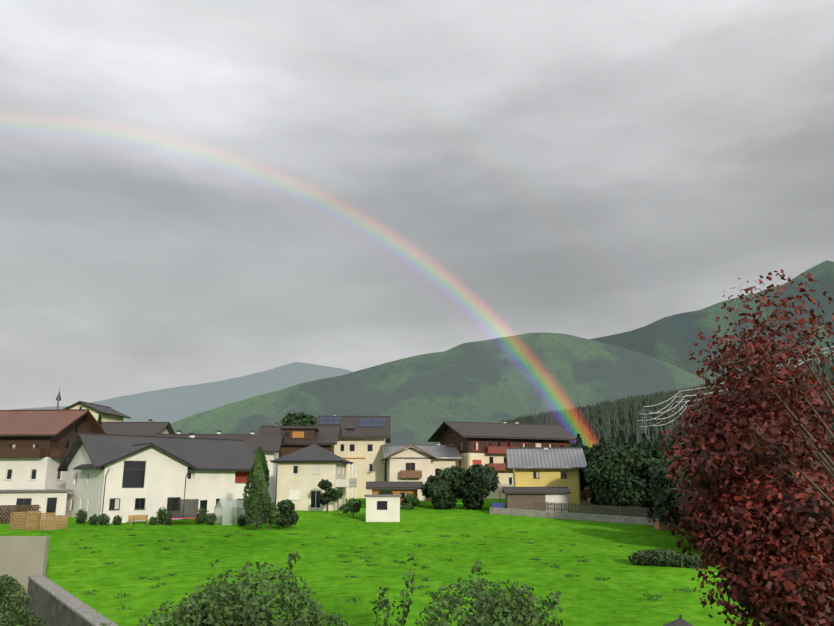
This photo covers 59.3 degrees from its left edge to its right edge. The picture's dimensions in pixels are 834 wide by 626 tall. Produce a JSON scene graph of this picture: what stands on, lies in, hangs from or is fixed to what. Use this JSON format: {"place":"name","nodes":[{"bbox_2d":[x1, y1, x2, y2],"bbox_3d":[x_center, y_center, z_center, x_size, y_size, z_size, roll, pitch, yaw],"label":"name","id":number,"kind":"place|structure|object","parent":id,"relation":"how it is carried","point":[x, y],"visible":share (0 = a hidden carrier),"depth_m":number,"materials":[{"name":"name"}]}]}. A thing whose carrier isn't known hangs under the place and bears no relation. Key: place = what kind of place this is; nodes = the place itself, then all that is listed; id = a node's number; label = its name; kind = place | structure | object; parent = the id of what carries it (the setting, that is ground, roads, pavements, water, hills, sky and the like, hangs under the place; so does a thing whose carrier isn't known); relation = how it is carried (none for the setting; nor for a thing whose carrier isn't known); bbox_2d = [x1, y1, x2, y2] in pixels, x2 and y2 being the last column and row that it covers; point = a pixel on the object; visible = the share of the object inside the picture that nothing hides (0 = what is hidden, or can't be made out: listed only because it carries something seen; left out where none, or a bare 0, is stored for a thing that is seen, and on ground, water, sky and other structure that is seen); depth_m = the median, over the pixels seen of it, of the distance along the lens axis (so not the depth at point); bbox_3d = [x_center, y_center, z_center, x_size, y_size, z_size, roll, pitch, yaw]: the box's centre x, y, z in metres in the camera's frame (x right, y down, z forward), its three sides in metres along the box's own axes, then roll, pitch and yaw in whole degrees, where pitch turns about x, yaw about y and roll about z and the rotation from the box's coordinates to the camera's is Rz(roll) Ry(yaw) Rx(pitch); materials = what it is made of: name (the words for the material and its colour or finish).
{"place":"outdoors","nodes":[
{"label":"outdoors","id":0,"kind":"place"},
{"bbox_2d":[11,362,351,423],"bbox_3d":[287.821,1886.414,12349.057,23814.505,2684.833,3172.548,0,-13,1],"label":"mountain","id":1,"kind":"structure","parent":0,"point":[173,405],"depth_m":13845.36,"materials":[{"name":"grey"}]},
{"bbox_2d":[0,498,764,625],"bbox_3d":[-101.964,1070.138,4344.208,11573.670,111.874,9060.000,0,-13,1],"label":"ground","id":2,"kind":"structure","parent":0,"point":[324,570],"depth_m":50.88,"materials":[{"name":"green plant"}]},
{"bbox_2d":[0,457,66,489],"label":"house wall","id":3,"kind":"structure","parent":2,"relation":"on","point":[47,472],"depth_m":89.22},
{"bbox_2d":[0,416,94,456],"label":"storey","id":4,"kind":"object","parent":3,"relation":"on","point":[48,443],"depth_m":90.31,"materials":[{"name":"brown wood"}]},
{"bbox_2d":[0,492,66,519],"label":"house wall","id":5,"kind":"structure","parent":2,"relation":"on","point":[10,498],"depth_m":79.88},
{"bbox_2d":[0,489,73,512],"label":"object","id":6,"kind":"object","parent":5,"relation":"on","point":[51,505],"visible":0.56,"depth_m":80.18,"materials":[{"name":"grey"}]},
{"bbox_2d":[0,389,106,479],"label":"roof","id":7,"kind":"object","parent":2,"relation":"on","point":[57,421],"visible":0.54,"depth_m":91.90,"materials":[{"name":"tile"}]},
{"bbox_2d":[0,536,117,625],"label":"retaining walls","id":8,"kind":"structure","parent":2,"relation":"on","point":[23,560],"depth_m":42.48,"materials":[{"name":"concrete"}]},
{"bbox_2d":[70,404,123,421],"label":"house","id":9,"kind":"structure","parent":2,"relation":"on","point":[106,417],"depth_m":129.40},
{"bbox_2d":[63,401,130,418],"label":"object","id":10,"kind":"object","parent":9,"relation":"attached to","point":[104,409],"visible":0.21,"depth_m":130.36,"materials":[{"name":"brown tile"}]},
{"bbox_2d":[0,499,245,529],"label":"garden clutter","id":11,"kind":"object","parent":2,"relation":"on","point":[183,509],"visible":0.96,"depth_m":74.76,"materials":[{"name":"brown wood"}]},
{"bbox_2d":[81,447,187,523],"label":"house wall","id":12,"kind":"structure","parent":2,"relation":"on","point":[165,477],"depth_m":79.01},
{"bbox_2d":[65,444,250,520],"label":"house wall","id":13,"kind":"structure","parent":2,"relation":"on","point":[211,486],"depth_m":83.77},
{"bbox_2d":[57,433,268,514],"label":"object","id":14,"kind":"object","parent":2,"relation":"on","point":[192,452],"visible":0.6,"depth_m":84.23,"materials":[{"name":"tile"}]},
{"bbox_2d":[160,428,168,433],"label":"house wall","id":15,"kind":"structure","parent":2,"relation":"on","point":[164,431],"depth_m":116.69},
{"bbox_2d":[102,419,174,435],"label":"roof","id":16,"kind":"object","parent":15,"relation":"on","point":[150,427],"visible":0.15,"depth_m":113.78,"materials":[{"name":"brown tile"}]},
{"bbox_2d":[264,453,278,503],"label":"house wall","id":17,"kind":"structure","parent":2,"relation":"on","point":[272,488],"depth_m":106.30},
{"bbox_2d":[154,430,283,452],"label":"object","id":18,"kind":"object","parent":17,"relation":"on","point":[269,443],"visible":0.29,"depth_m":110.07,"materials":[{"name":"brown tile"}]},
{"bbox_2d":[0,550,562,625],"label":"shrub foliage","id":19,"kind":"object","parent":2,"relation":"on","point":[191,613],"visible":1,"depth_m":12.09,"materials":[{"name":"green plant"}]},
{"bbox_2d":[280,445,333,455],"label":"house wall","id":20,"kind":"structure","parent":2,"relation":"on","point":[287,449],"depth_m":113.55,"materials":[{"name":"brown wood"}]},
{"bbox_2d":[257,423,340,457],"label":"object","id":21,"kind":"object","parent":20,"relation":"attached to","point":[310,435],"visible":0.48,"depth_m":114.71,"materials":[{"name":"brown tile"}]},
{"bbox_2d":[276,463,345,510],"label":"house wall","id":22,"kind":"structure","parent":2,"relation":"on","point":[305,481],"depth_m":94.57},
{"bbox_2d":[270,441,356,507],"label":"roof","id":23,"kind":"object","parent":2,"relation":"on","point":[314,453],"visible":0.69,"depth_m":94.90,"materials":[{"name":"tile"}]},
{"bbox_2d":[334,438,384,497],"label":"solar house","id":24,"kind":"structure","parent":2,"relation":"on","point":[363,474],"depth_m":118.35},
{"bbox_2d":[315,413,389,489],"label":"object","id":25,"kind":"object","parent":24,"relation":"on","point":[370,427],"visible":0.52,"depth_m":121.33,"materials":[{"name":"grey tile"}]},
{"bbox_2d":[366,497,399,521],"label":"white shed","id":26,"kind":"structure","parent":2,"relation":"on","point":[391,513],"depth_m":80.17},
{"bbox_2d":[364,495,401,509],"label":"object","id":27,"kind":"object","parent":26,"relation":"on","point":[381,505],"visible":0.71,"depth_m":80.47,"materials":[{"name":"grey"}]},
{"bbox_2d":[36,528,732,625],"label":"meadow weeds","id":28,"kind":"object","parent":2,"relation":"on","point":[424,579],"visible":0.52,"depth_m":49.60,"materials":[{"name":"green plant"}]},
{"bbox_2d":[372,489,417,506],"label":"orange cabin","id":29,"kind":"object","parent":2,"relation":"on","point":[398,491],"visible":0.2,"depth_m":101.32,"materials":[{"name":"brown wood"}]},
{"bbox_2d":[366,481,422,499],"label":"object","id":30,"kind":"object","parent":29,"relation":"on","point":[394,484],"visible":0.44,"depth_m":101.94,"materials":[{"name":"brown tile"}]},
{"bbox_2d":[389,447,430,500],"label":"house","id":31,"kind":"structure","parent":2,"relation":"on","point":[396,466],"depth_m":113.02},
{"bbox_2d":[380,442,461,477],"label":"roof","id":32,"kind":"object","parent":31,"relation":"on","point":[438,451],"visible":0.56,"depth_m":114.46,"materials":[{"name":"metal"}]},
{"bbox_2d":[0,293,833,625],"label":"trees","id":33,"kind":"object","parent":2,"relation":"on","point":[611,464],"depth_m":72.61,"materials":[{"name":"green plant"}]},
{"bbox_2d":[385,459,454,480],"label":"house wall","id":34,"kind":"structure","parent":2,"relation":"on","point":[442,463],"depth_m":114.57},
{"bbox_2d":[455,453,512,498],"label":"house wall","id":35,"kind":"structure","parent":2,"relation":"on","point":[467,459],"depth_m":116.62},
{"bbox_2d":[439,427,568,453],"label":"storey","id":36,"kind":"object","parent":35,"relation":"on","point":[448,438],"visible":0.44,"depth_m":119.48,"materials":[{"name":"brown wood"}]},
{"bbox_2d":[428,420,581,484],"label":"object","id":37,"kind":"object","parent":35,"relation":"on","point":[506,430],"visible":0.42,"depth_m":120.51,"materials":[{"name":"brown tile"}]},
{"bbox_2d":[506,494,545,510],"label":"shed wall","id":38,"kind":"structure","parent":2,"relation":"on","point":[519,501],"depth_m":89.95,"materials":[{"name":"brown wood"}]},
{"bbox_2d":[491,487,570,511],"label":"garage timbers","id":39,"kind":"object","parent":2,"relation":"on","point":[556,495],"visible":0.69,"depth_m":89.85,"materials":[{"name":"grey"}]},
{"bbox_2d":[506,447,586,509],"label":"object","id":40,"kind":"object","parent":2,"relation":"on","point":[548,458],"visible":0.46,"depth_m":99.29,"materials":[{"name":"grey metal"}]},
{"bbox_2d":[513,469,580,509],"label":"yellow house","id":41,"kind":"structure","parent":2,"relation":"on","point":[547,477],"depth_m":97.58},
{"bbox_2d":[490,501,683,529],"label":"boundary wall","id":42,"kind":"structure","parent":2,"relation":"on","point":[604,517],"depth_m":82.49,"materials":[{"name":"concrete"}]},
{"bbox_2d":[580,489,594,505],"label":"tree","id":43,"kind":"object","parent":2,"relation":"on","point":[586,493],"visible":0.06,"depth_m":101.49,"materials":[{"name":"grey"}]},
{"bbox_2d":[581,484,598,504],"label":"yellow annex","id":44,"kind":"object","parent":2,"relation":"on","point":[588,499],"depth_m":104.64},
{"bbox_2d":[663,614,692,625],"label":"roof top","id":45,"kind":"object","parent":2,"relation":"on","point":[679,621],"visible":1,"depth_m":4.34,"materials":[{"name":"concrete"}]},
{"bbox_2d":[658,269,833,625],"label":"red-leaved tree","id":46,"kind":"object","parent":2,"relation":"on","point":[771,420],"visible":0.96,"depth_m":11.14,"materials":[{"name":"red plant"}]},
{"bbox_2d":[0,0,833,409],"label":"sky","id":47,"kind":"structure","parent":0,"point":[193,192],"materials":[{"name":"grey"}]},
{"bbox_2d":[171,333,712,444],"bbox_3d":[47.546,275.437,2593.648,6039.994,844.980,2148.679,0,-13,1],"label":"mountain","id":48,"kind":"structure","parent":0,"point":[419,399],"depth_m":3297.46,"materials":[{"name":"green plant"}]},
{"bbox_2d":[589,260,833,381],"bbox_3d":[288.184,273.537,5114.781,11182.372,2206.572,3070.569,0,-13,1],"label":"mountain","id":49,"kind":"structure","parent":0,"point":[671,339],"depth_m":6350.14,"materials":[{"name":"green plant"}]},
{"bbox_2d":[681,373,833,435],"bbox_3d":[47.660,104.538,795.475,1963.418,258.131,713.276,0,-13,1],"label":"hill ridge","id":50,"kind":"structure","parent":0,"point":[831,428],"depth_m":709.93,"materials":[{"name":"green plant"}]},
{"bbox_2d":[506,354,833,446],"bbox_3d":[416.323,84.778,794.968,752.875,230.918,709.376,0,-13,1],"label":"forest","id":51,"kind":"object","parent":50,"relation":"on","point":[607,419],"visible":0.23,"depth_m":875.36,"materials":[{"name":"green plant"}]},
{"bbox_2d":[638,347,833,440],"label":"power lines","id":52,"kind":"object","parent":50,"relation":"on","point":[681,409],"visible":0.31,"depth_m":794.28,"materials":[{"name":"silver metal"}]}
]}

